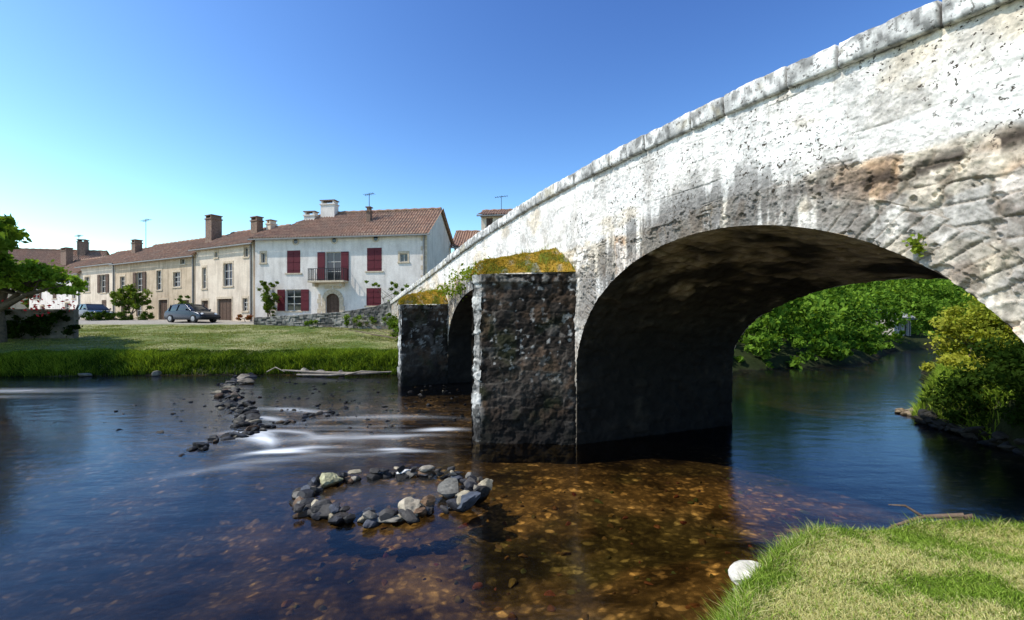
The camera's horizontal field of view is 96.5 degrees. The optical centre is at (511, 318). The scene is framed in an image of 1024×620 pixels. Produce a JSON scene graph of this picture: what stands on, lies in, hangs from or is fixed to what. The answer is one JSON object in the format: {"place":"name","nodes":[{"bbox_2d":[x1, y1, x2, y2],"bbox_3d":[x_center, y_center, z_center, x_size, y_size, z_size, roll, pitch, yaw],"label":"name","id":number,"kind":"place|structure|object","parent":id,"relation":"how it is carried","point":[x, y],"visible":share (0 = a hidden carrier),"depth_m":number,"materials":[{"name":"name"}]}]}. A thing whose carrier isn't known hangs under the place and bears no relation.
{"place":"outdoors","nodes":[
{"label":"outdoors","id":0,"kind":"place"},
{"bbox_2d":[0,324,448,357],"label":"lawn grass","id":1,"kind":"structure","parent":0,"point":[270,344],"depth_m":26.29,"materials":[{"name":"plant"}]},
{"bbox_2d":[0,348,938,452],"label":"river water","id":2,"kind":"structure","parent":0,"point":[893,365],"depth_m":19.39,"materials":[{"name":"liquid"}]},
{"bbox_2d":[0,346,398,376],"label":"river reeds","id":3,"kind":"object","parent":2,"relation":"in","point":[244,360],"visible":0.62,"depth_m":21.32,"materials":[{"name":"green plant"}]},
{"bbox_2d":[50,372,471,460],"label":"weir rocks","id":4,"kind":"object","parent":2,"relation":"in","point":[247,422],"visible":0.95,"depth_m":12.72,"materials":[{"name":"stone"}]},
{"bbox_2d":[267,367,391,375],"bbox_3d":[-8.326,2.366,20.401,5.837,0.382,0.652,0,0,4],"label":"driftwood","id":5,"kind":"object","parent":2,"relation":"on","point":[324,373],"visible":1,"depth_m":20.31,"materials":[{"name":"brown wood"}]},
{"bbox_2d":[289,465,492,528],"bbox_3d":[-1.721,2.539,6.690,2.779,0.352,2.121,0,0,-26],"label":"rock ring","id":6,"kind":"object","parent":2,"relation":"in","point":[304,503],"visible":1,"depth_m":6.28,"materials":[{"name":"stone"}]},
{"bbox_2d":[0,0,941,253],"label":"sky","id":7,"kind":"structure","parent":0,"point":[115,115],"materials":[{"name":"blue"}]},
{"bbox_2d":[0,280,1023,619],"bbox_3d":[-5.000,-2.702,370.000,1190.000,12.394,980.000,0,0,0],"label":"ground","id":8,"kind":"structure","parent":0,"point":[130,520],"depth_m":7.78,"materials":[{"name":"liquid"}]},
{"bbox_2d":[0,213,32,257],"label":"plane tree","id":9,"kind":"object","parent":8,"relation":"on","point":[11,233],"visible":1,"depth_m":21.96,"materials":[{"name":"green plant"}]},
{"bbox_2d":[10,297,28,308],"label":"background trees","id":10,"kind":"object","parent":8,"relation":"on","point":[26,302],"depth_m":60.28,"materials":[{"name":"green plant"}]},
{"bbox_2d":[5,309,78,338],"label":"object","id":11,"kind":"object","parent":8,"relation":"on","point":[61,323],"visible":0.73,"depth_m":26.25,"materials":[{"name":"stone"}]},
{"bbox_2d":[4,309,82,339],"bbox_3d":[-30.757,0.350,25.506,12.002,1.976,1.626,0,0,-8],"label":"ivy hedge","id":12,"kind":"object","parent":8,"relation":"on","point":[15,329],"visible":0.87,"depth_m":25.73,"materials":[{"name":"green plant"}]},
{"bbox_2d":[2,295,74,316],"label":"red roses","id":13,"kind":"object","parent":12,"relation":"attached to","point":[36,308],"visible":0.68,"depth_m":25.30,"materials":[{"name":"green plant"}]},
{"bbox_2d":[0,254,88,342],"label":"plane tree","id":14,"kind":"object","parent":8,"relation":"on","point":[27,278],"visible":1,"depth_m":24.14,"materials":[{"name":"green plant"}]},
{"bbox_2d":[29,274,80,318],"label":"walls","id":15,"kind":"structure","parent":8,"relation":"on","point":[47,297],"depth_m":55.67,"materials":[{"name":"paint"}]},
{"bbox_2d":[35,294,75,308],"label":"stone surrounds","id":16,"kind":"object","parent":15,"relation":"attached to","point":[65,302],"visible":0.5,"depth_m":53.94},
{"bbox_2d":[53,258,98,273],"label":"roof slope front","id":17,"kind":"structure","parent":15,"relation":"on","point":[71,266],"depth_m":57.50,"materials":[{"name":"ceramic"}]},
{"bbox_2d":[60,248,73,265],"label":"chimneys","id":18,"kind":"object","parent":17,"relation":"on","point":[66,256],"visible":0.96,"depth_m":59.74,"materials":[{"name":"brick"}]},
{"bbox_2d":[73,256,104,260],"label":"ridge tiles","id":19,"kind":"object","parent":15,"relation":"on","point":[88,259],"visible":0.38,"depth_m":59.06,"materials":[{"name":"tile"}]},
{"bbox_2d":[7,254,106,308],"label":"walls","id":20,"kind":"structure","parent":8,"relation":"on","point":[18,305],"depth_m":60.35,"materials":[{"name":"paint"}]},
{"bbox_2d":[8,249,106,265],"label":"roof slope front","id":21,"kind":"structure","parent":20,"relation":"on","point":[45,256],"depth_m":63.83,"materials":[{"name":"ceramic"}]},
{"bbox_2d":[20,248,107,251],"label":"ridge tiles","id":22,"kind":"object","parent":21,"relation":"on","point":[60,249],"visible":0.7,"depth_m":64.83,"materials":[{"name":"ceramic"}]},
{"bbox_2d":[76,240,88,255],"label":"chimneys","id":23,"kind":"object","parent":21,"relation":"on","point":[83,248],"visible":0.96,"depth_m":64.98,"materials":[{"name":"brick"}]},
{"bbox_2d":[80,311,101,319],"bbox_3d":[-36.141,-0.059,39.445,1.551,1.140,1.614,0,0,0],"label":"topiary bush","id":24,"kind":"object","parent":8,"relation":"on","point":[89,316],"visible":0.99,"depth_m":39.20,"materials":[{"name":"green plant"}]},
{"bbox_2d":[74,263,113,311],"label":"gutter","id":25,"kind":"object","parent":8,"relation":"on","point":[112,277],"visible":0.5,"depth_m":48.99,"materials":[{"name":"metal"}]},
{"bbox_2d":[76,304,113,318],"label":"parked car","id":26,"kind":"object","parent":8,"relation":"on","point":[83,308],"visible":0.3,"depth_m":41.54,"materials":[{"name":"paint"}]},
{"bbox_2d":[81,265,115,318],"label":"walls","id":27,"kind":"structure","parent":8,"relation":"on","point":[93,296],"depth_m":50.88,"materials":[{"name":"paint"}]},
{"bbox_2d":[83,275,106,303],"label":"stone surrounds","id":28,"kind":"object","parent":27,"relation":"attached to","point":[89,287],"visible":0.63,"depth_m":51.58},
{"bbox_2d":[97,274,108,306],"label":"shutters","id":29,"kind":"object","parent":27,"relation":"attached to","point":[104,302],"visible":0.66,"depth_m":49.84,"materials":[{"name":"brown wood"}]},
{"bbox_2d":[75,249,143,266],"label":"roof slope front","id":30,"kind":"structure","parent":27,"relation":"on","point":[114,257],"depth_m":51.85,"materials":[{"name":"tile"}]},
{"bbox_2d":[130,240,142,252],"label":"chimneys","id":31,"kind":"object","parent":30,"relation":"on","point":[136,246],"visible":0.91,"depth_m":51.31,"materials":[{"name":"brick"}]},
{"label":"reveals","id":32,"kind":"object","parent":27,"relation":"attached to","visible":0},
{"bbox_2d":[86,275,104,292],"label":"window frames","id":33,"kind":"structure","parent":32,"relation":"attached to","point":[102,284],"depth_m":50.52,"materials":[{"name":"paint"}]},
{"bbox_2d":[87,275,104,291],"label":"glass","id":34,"kind":"object","parent":32,"relation":"attached to","point":[103,283],"visible":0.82,"depth_m":50.47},
{"bbox_2d":[98,310,107,319],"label":"topiary bush","id":35,"kind":"object","parent":8,"relation":"on","point":[103,312],"visible":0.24,"depth_m":40.94,"materials":[{"name":"green plant"}]},
{"bbox_2d":[103,312,119,319],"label":"topiary bush","id":36,"kind":"object","parent":8,"relation":"on","point":[109,316],"visible":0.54,"depth_m":40.30,"materials":[{"name":"green plant"}]},
{"bbox_2d":[114,310,134,319],"bbox_3d":[-33.962,-0.110,40.090,1.239,1.243,1.548,0,0,0],"label":"topiary bush","id":37,"kind":"object","parent":8,"relation":"on","point":[124,316],"visible":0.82,"depth_m":39.98,"materials":[{"name":"green plant"}]},
{"bbox_2d":[109,283,153,318],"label":"garden tree","id":38,"kind":"object","parent":8,"relation":"on","point":[133,300],"visible":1,"depth_m":42.13,"materials":[{"name":"green plant"}]},
{"bbox_2d":[137,311,154,319],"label":"topiary bush","id":39,"kind":"object","parent":8,"relation":"on","point":[144,315],"visible":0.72,"depth_m":40.30,"materials":[{"name":"green plant"}]},
{"bbox_2d":[116,254,195,319],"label":"walls","id":40,"kind":"structure","parent":8,"relation":"on","point":[168,291],"depth_m":44.69,"materials":[{"name":"paint"}]},
{"bbox_2d":[133,272,145,290],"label":"shutters","id":41,"kind":"object","parent":40,"relation":"attached to","point":[143,279],"visible":0.72,"depth_m":46.26,"materials":[{"name":"brown wood"}]},
{"bbox_2d":[120,259,181,319],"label":"reveals","id":42,"kind":"object","parent":40,"relation":"attached to","point":[157,288],"visible":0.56,"depth_m":45.25,"materials":[{"name":"beige stone"}]},
{"bbox_2d":[122,260,183,315],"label":"glass","id":43,"kind":"object","parent":42,"relation":"attached to","point":[159,284],"visible":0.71,"depth_m":46.80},
{"bbox_2d":[122,259,184,313],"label":"window frames","id":44,"kind":"structure","parent":42,"relation":"attached to","point":[158,281],"depth_m":45.28,"materials":[{"name":"paint"}]},
{"bbox_2d":[123,300,188,319],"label":"doors","id":45,"kind":"structure","parent":42,"relation":"attached to","point":[163,306],"depth_m":44.87,"materials":[{"name":"brown wood"}]},
{"bbox_2d":[109,255,193,303],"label":"gutter","id":46,"kind":"object","parent":40,"relation":"attached to","point":[171,258],"visible":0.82,"depth_m":42.23,"materials":[{"name":"metal"}]},
{"bbox_2d":[119,258,189,319],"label":"stone surrounds","id":47,"kind":"object","parent":40,"relation":"attached to","point":[161,286],"visible":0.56,"depth_m":44.73,"materials":[{"name":"stone"}]},
{"bbox_2d":[113,239,204,263],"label":"roof slope front","id":48,"kind":"structure","parent":40,"relation":"on","point":[167,250],"depth_m":47.03,"materials":[{"name":"ceramic"}]},
{"bbox_2d":[153,235,224,245],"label":"ridge tiles","id":49,"kind":"object","parent":48,"relation":"on","point":[182,241],"visible":0.38,"depth_m":49.63,"materials":[{"name":"ceramic"}]},
{"bbox_2d":[204,215,222,242],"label":"chimneys","id":50,"kind":"object","parent":48,"relation":"on","point":[213,227],"visible":0.91,"depth_m":44.39,"materials":[{"name":"brick"}]},
{"bbox_2d":[174,295,191,303],"bbox_3d":[-28.636,-0.657,40.138,1.518,2.930,1.264,0,0,0],"label":"rose bush","id":51,"kind":"object","parent":8,"relation":"on","point":[180,300],"visible":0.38,"depth_m":39.99,"materials":[{"name":"green plant"}]},
{"bbox_2d":[164,304,220,322],"bbox_3d":[-25.576,-0.392,36.593,4.230,1.465,2.005,0,0,20],"label":"parked car","id":52,"kind":"object","parent":8,"relation":"on","point":[193,313],"visible":0.99,"depth_m":36.03,"materials":[{"name":"paint"}]},
{"bbox_2d":[78,368,343,377],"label":"shore boulders","id":53,"kind":"object","parent":8,"relation":"on","point":[156,373],"visible":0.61,"depth_m":20.51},
{"bbox_2d":[196,241,254,320],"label":"walls","id":54,"kind":"structure","parent":8,"relation":"on","point":[237,291],"depth_m":39.91,"materials":[{"name":"paint"}]},
{"bbox_2d":[188,242,251,320],"bbox_3d":[-25.534,-2.775,40.002,9.100,6.950,0.430,0,0,27],"label":"gutter","id":55,"kind":"object","parent":54,"relation":"attached to","point":[250,243],"visible":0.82,"depth_m":38.36,"materials":[{"name":"metal"}]},
{"bbox_2d":[196,242,252,250],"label":"cornice","id":56,"kind":"structure","parent":54,"relation":"attached to","point":[223,247],"depth_m":39.96,"materials":[{"name":"stone"}]},
{"bbox_2d":[202,247,247,319],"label":"reveals","id":57,"kind":"object","parent":54,"relation":"attached to","point":[224,279],"visible":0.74,"depth_m":40.65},
{"bbox_2d":[203,299,231,319],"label":"doors","id":58,"kind":"structure","parent":57,"relation":"attached to","point":[225,309],"depth_m":40.34,"materials":[{"name":"brown wood"}]},
{"bbox_2d":[204,252,247,310],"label":"window frames","id":59,"kind":"structure","parent":57,"relation":"attached to","point":[229,278],"depth_m":39.97,"materials":[{"name":"paint"}]},
{"bbox_2d":[205,248,247,310],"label":"glass","id":60,"kind":"object","parent":57,"relation":"attached to","point":[227,274],"visible":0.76,"depth_m":40.11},
{"bbox_2d":[201,245,249,320],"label":"stone surrounds","id":61,"kind":"object","parent":54,"relation":"attached to","point":[223,286],"visible":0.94,"depth_m":39.93,"materials":[{"name":"stone"}]},
{"bbox_2d":[190,225,287,248],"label":"roof slope front","id":62,"kind":"structure","parent":54,"relation":"on","point":[241,237],"depth_m":41.54,"materials":[{"name":"tile"}]},
{"bbox_2d":[249,217,263,233],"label":"chimneys","id":63,"kind":"object","parent":62,"relation":"on","point":[256,224],"visible":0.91,"depth_m":41.91,"materials":[{"name":"brick"}]},
{"bbox_2d":[250,216,276,221],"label":"chimney caps","id":64,"kind":"object","parent":63,"relation":"on","point":[263,217],"visible":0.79,"depth_m":41.93,"materials":[{"name":"concrete"}]},
{"bbox_2d":[231,224,290,232],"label":"ridge tiles","id":65,"kind":"object","parent":62,"relation":"on","point":[263,228],"visible":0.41,"depth_m":42.89,"materials":[{"name":"tile"}]},
{"bbox_2d":[265,220,277,229],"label":"chimney","id":66,"kind":"object","parent":62,"relation":"on","point":[269,224],"visible":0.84,"depth_m":41.92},
{"bbox_2d":[236,314,252,321],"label":"potted geranium","id":67,"kind":"object","parent":8,"relation":"on","point":[248,317],"visible":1,"depth_m":37.15,"materials":[{"name":"red plant"}]},
{"bbox_2d":[257,280,279,316],"bbox_3d":[-19.909,-1.196,37.319,1.922,3.819,0.961,0,0,0],"label":"climbing vine","id":68,"kind":"object","parent":8,"relation":"on","point":[263,283],"visible":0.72,"depth_m":37.35,"materials":[{"name":"green plant"}]},
{"bbox_2d":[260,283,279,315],"bbox_3d":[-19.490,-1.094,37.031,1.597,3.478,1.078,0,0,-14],"label":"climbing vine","id":69,"kind":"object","parent":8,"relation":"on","point":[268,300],"visible":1,"depth_m":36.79,"materials":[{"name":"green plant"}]},
{"bbox_2d":[254,301,391,329],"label":"ramp wall","id":70,"kind":"structure","parent":8,"relation":"on","point":[336,319],"depth_m":32.46,"materials":[{"name":"stone"}]},
{"bbox_2d":[303,313,398,340],"bbox_3d":[-8.303,0.692,28.633,4.843,2.208,14.284,0,0,-43],"label":"bank shrub","id":71,"kind":"object","parent":8,"relation":"on","point":[392,322],"visible":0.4,"depth_m":28.62,"materials":[{"name":"green plant"}]},
{"bbox_2d":[255,213,450,316],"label":"walls","id":72,"kind":"structure","parent":8,"relation":"on","point":[352,291],"depth_m":36.90,"materials":[{"name":"paint"}]},
{"bbox_2d":[308,268,346,280],"bbox_3d":[-14.740,-3.485,36.581,3.040,0.970,0.720,0,0,9],"label":"balcony railing","id":73,"kind":"object","parent":72,"relation":"attached to","point":[312,274],"visible":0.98,"depth_m":36.25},
{"bbox_2d":[277,248,381,310],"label":"shutters","id":74,"kind":"object","parent":72,"relation":"attached to","point":[374,259],"visible":0.96,"depth_m":36.95,"materials":[{"name":"red paint"}]},
{"bbox_2d":[261,252,406,312],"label":"reveals","id":75,"kind":"object","parent":72,"relation":"attached to","point":[326,298],"visible":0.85,"depth_m":37.11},
{"bbox_2d":[327,294,338,312],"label":"doors","id":76,"kind":"structure","parent":75,"relation":"attached to","point":[332,302],"depth_m":37.08,"materials":[{"name":"brown wood"}]},
{"bbox_2d":[262,252,406,310],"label":"window frames","id":77,"kind":"structure","parent":75,"relation":"attached to","point":[294,296],"depth_m":37.16,"materials":[{"name":"white wood"}]},
{"bbox_2d":[263,253,406,309],"bbox_3d":[-14.480,-3.000,37.107,12.750,4.800,0.040,0,0,9],"label":"glass","id":78,"kind":"object","parent":75,"relation":"attached to","point":[331,276],"visible":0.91,"depth_m":37.14,"materials":[{"name":"glass"}]},
{"bbox_2d":[259,251,409,311],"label":"stone surrounds","id":79,"kind":"object","parent":72,"relation":"attached to","point":[399,252],"visible":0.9,"depth_m":36.40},
{"bbox_2d":[294,237,377,243],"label":"attic vents","id":80,"kind":"object","parent":72,"relation":"attached to","point":[333,240],"visible":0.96,"depth_m":36.89,"materials":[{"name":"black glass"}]},
{"bbox_2d":[247,233,429,275],"bbox_3d":[-14.036,-2.975,36.618,15.579,7.150,0.430,0,0,9],"label":"gutter","id":81,"kind":"object","parent":72,"relation":"attached to","point":[358,236],"visible":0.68,"depth_m":36.00,"materials":[{"name":"metal"}]},
{"bbox_2d":[253,232,426,238],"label":"cornice","id":82,"kind":"structure","parent":72,"relation":"attached to","point":[336,235],"depth_m":36.78,"materials":[{"name":"stone"}]},
{"bbox_2d":[250,209,442,237],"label":"roof slope front","id":83,"kind":"structure","parent":72,"relation":"on","point":[391,222],"depth_m":37.84,"materials":[{"name":"ceramic"}]},
{"bbox_2d":[303,200,339,219],"bbox_3d":[-16.739,-8.925,40.161,2.940,2.650,1.143,0,0,0],"label":"chimney","id":84,"kind":"object","parent":83,"relation":"on","point":[329,209],"visible":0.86,"depth_m":39.84,"materials":[{"name":"paint"}]},
{"bbox_2d":[303,199,372,213],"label":"chimney caps","id":85,"kind":"object","parent":84,"relation":"on","point":[326,201],"visible":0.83,"depth_m":39.83,"materials":[{"name":"concrete"}]},
{"bbox_2d":[365,207,372,221],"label":"chimneys","id":86,"kind":"object","parent":83,"relation":"on","point":[369,211],"visible":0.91,"depth_m":38.17,"materials":[{"name":"brick"}]},
{"bbox_2d":[338,207,441,213],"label":"ridge tiles","id":87,"kind":"object","parent":83,"relation":"on","point":[405,209],"visible":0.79,"depth_m":39.51,"materials":[{"name":"tile"}]},
{"bbox_2d":[292,236,426,312],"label":"arch stones","id":88,"kind":"object","parent":72,"relation":"attached to","point":[330,291],"visible":0.67,"depth_m":36.76,"materials":[{"name":"stone"}]},
{"bbox_2d":[441,208,453,246],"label":"roof slope back","id":89,"kind":"structure","parent":72,"relation":"on","point":[447,226],"depth_m":40.54,"materials":[{"name":"ceramic"}]},
{"bbox_2d":[365,280,408,302],"bbox_3d":[-9.571,-1.129,34.918,3.831,3.662,1.578,0,0,12],"label":"wisteria","id":90,"kind":"object","parent":8,"relation":"on","point":[391,289],"visible":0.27,"depth_m":35.12,"materials":[{"name":"green plant"}]},
{"bbox_2d":[450,230,480,250],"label":"house beyond bridge","id":91,"kind":"structure","parent":8,"relation":"on","point":[461,237],"depth_m":44.35,"materials":[{"name":"tile"}]},
{"bbox_2d":[481,214,501,229],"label":"walls","id":92,"kind":"structure","parent":8,"relation":"on","point":[483,222],"depth_m":42.96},
{"bbox_2d":[487,218,492,225],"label":"shutters","id":93,"kind":"object","parent":92,"relation":"attached to","point":[489,221],"visible":0.45,"depth_m":42.88,"materials":[{"name":"brown wood"}]},
{"bbox_2d":[477,214,505,215],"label":"gutter","id":94,"kind":"object","parent":92,"relation":"attached to","point":[493,215],"visible":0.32,"depth_m":42.36,"materials":[{"name":"metal"}]},
{"bbox_2d":[477,209,510,214],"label":"roof slope front","id":95,"kind":"structure","parent":92,"relation":"on","point":[494,212],"depth_m":43.80,"materials":[{"name":"tile"}]},
{"bbox_2d":[482,209,512,210],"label":"ridge tiles","id":96,"kind":"object","parent":95,"relation":"on","point":[496,209],"visible":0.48,"depth_m":45.01,"materials":[{"name":"ceramic"}]},
{"bbox_2d":[281,477,838,619],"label":"submerged stones","id":97,"kind":"object","parent":8,"relation":"on","point":[458,599],"visible":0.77,"depth_m":5.84,"materials":[{"name":"stone"}]},
{"bbox_2d":[390,0,1023,463],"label":"stone bridge","id":98,"kind":"structure","parent":8,"relation":"on","point":[616,302],"depth_m":7.26,"materials":[{"name":"stone"}]},
{"bbox_2d":[414,256,497,304],"bbox_3d":[-2.732,-1.137,18.229,0.884,1.569,11.256,0,0,-24],"label":"wall fern","id":99,"kind":"object","parent":98,"relation":"attached to","point":[465,275],"depth_m":16.48,"materials":[{"name":"green plant"}]},
{"bbox_2d":[902,233,927,256],"bbox_3d":[3.580,-0.644,4.041,0.148,0.220,0.170,0,0,-24],"label":"wall fern","id":100,"kind":"object","parent":98,"relation":"attached to","point":[918,247],"depth_m":4.03,"materials":[{"name":"green plant"}]},
{"bbox_2d":[734,279,974,368],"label":"background trees","id":101,"kind":"object","parent":8,"relation":"on","point":[837,322],"visible":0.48,"depth_m":30.00,"materials":[{"name":"green plant"}]},
{"bbox_2d":[691,511,1023,619],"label":"bank grass","id":102,"kind":"structure","parent":8,"relation":"on","point":[901,584],"depth_m":3.67,"materials":[{"name":"plant"}]},
{"bbox_2d":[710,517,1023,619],"bbox_3d":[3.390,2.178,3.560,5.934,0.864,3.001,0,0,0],"label":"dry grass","id":103,"kind":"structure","parent":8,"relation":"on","point":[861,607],"depth_m":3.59,"materials":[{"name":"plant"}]},
{"bbox_2d":[718,407,1023,616],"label":"bank stones","id":104,"kind":"object","parent":8,"relation":"on","point":[925,417],"visible":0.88,"depth_m":9.68,"materials":[{"name":"stone"}]},
{"bbox_2d":[870,308,917,335],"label":"riverside cottage","id":105,"kind":"structure","parent":8,"relation":"on","point":[907,329],"depth_m":41.73,"materials":[{"name":"stone"}]},
{"bbox_2d":[888,504,974,529],"bbox_3d":[4.478,2.304,5.038,0.946,0.563,0.319,0,0,31],"label":"driftwood","id":106,"kind":"object","parent":8,"relation":"on","point":[951,515],"visible":0.55,"depth_m":4.91,"materials":[{"name":"brown wood"}]},
{"bbox_2d":[906,361,1021,439],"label":"bank grass","id":107,"kind":"structure","parent":8,"relation":"on","point":[939,369],"depth_m":11.03,"materials":[{"name":"plant"}]},
{"bbox_2d":[919,293,1022,371],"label":"yellow green shrub","id":108,"kind":"object","parent":8,"relation":"on","point":[955,325],"visible":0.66,"depth_m":12.29,"materials":[{"name":"green plant"}]},
{"bbox_2d":[919,327,1023,430],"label":"ivy thicket","id":109,"kind":"object","parent":8,"relation":"on","point":[1008,369],"visible":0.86,"depth_m":9.97,"materials":[{"name":"green plant"}]},
{"bbox_2d":[958,301,985,344],"bbox_3d":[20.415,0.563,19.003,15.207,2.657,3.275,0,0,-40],"label":"shrub","id":110,"kind":"object","parent":8,"relation":"on","point":[969,308],"depth_m":15.73,"materials":[{"name":"green plant"}]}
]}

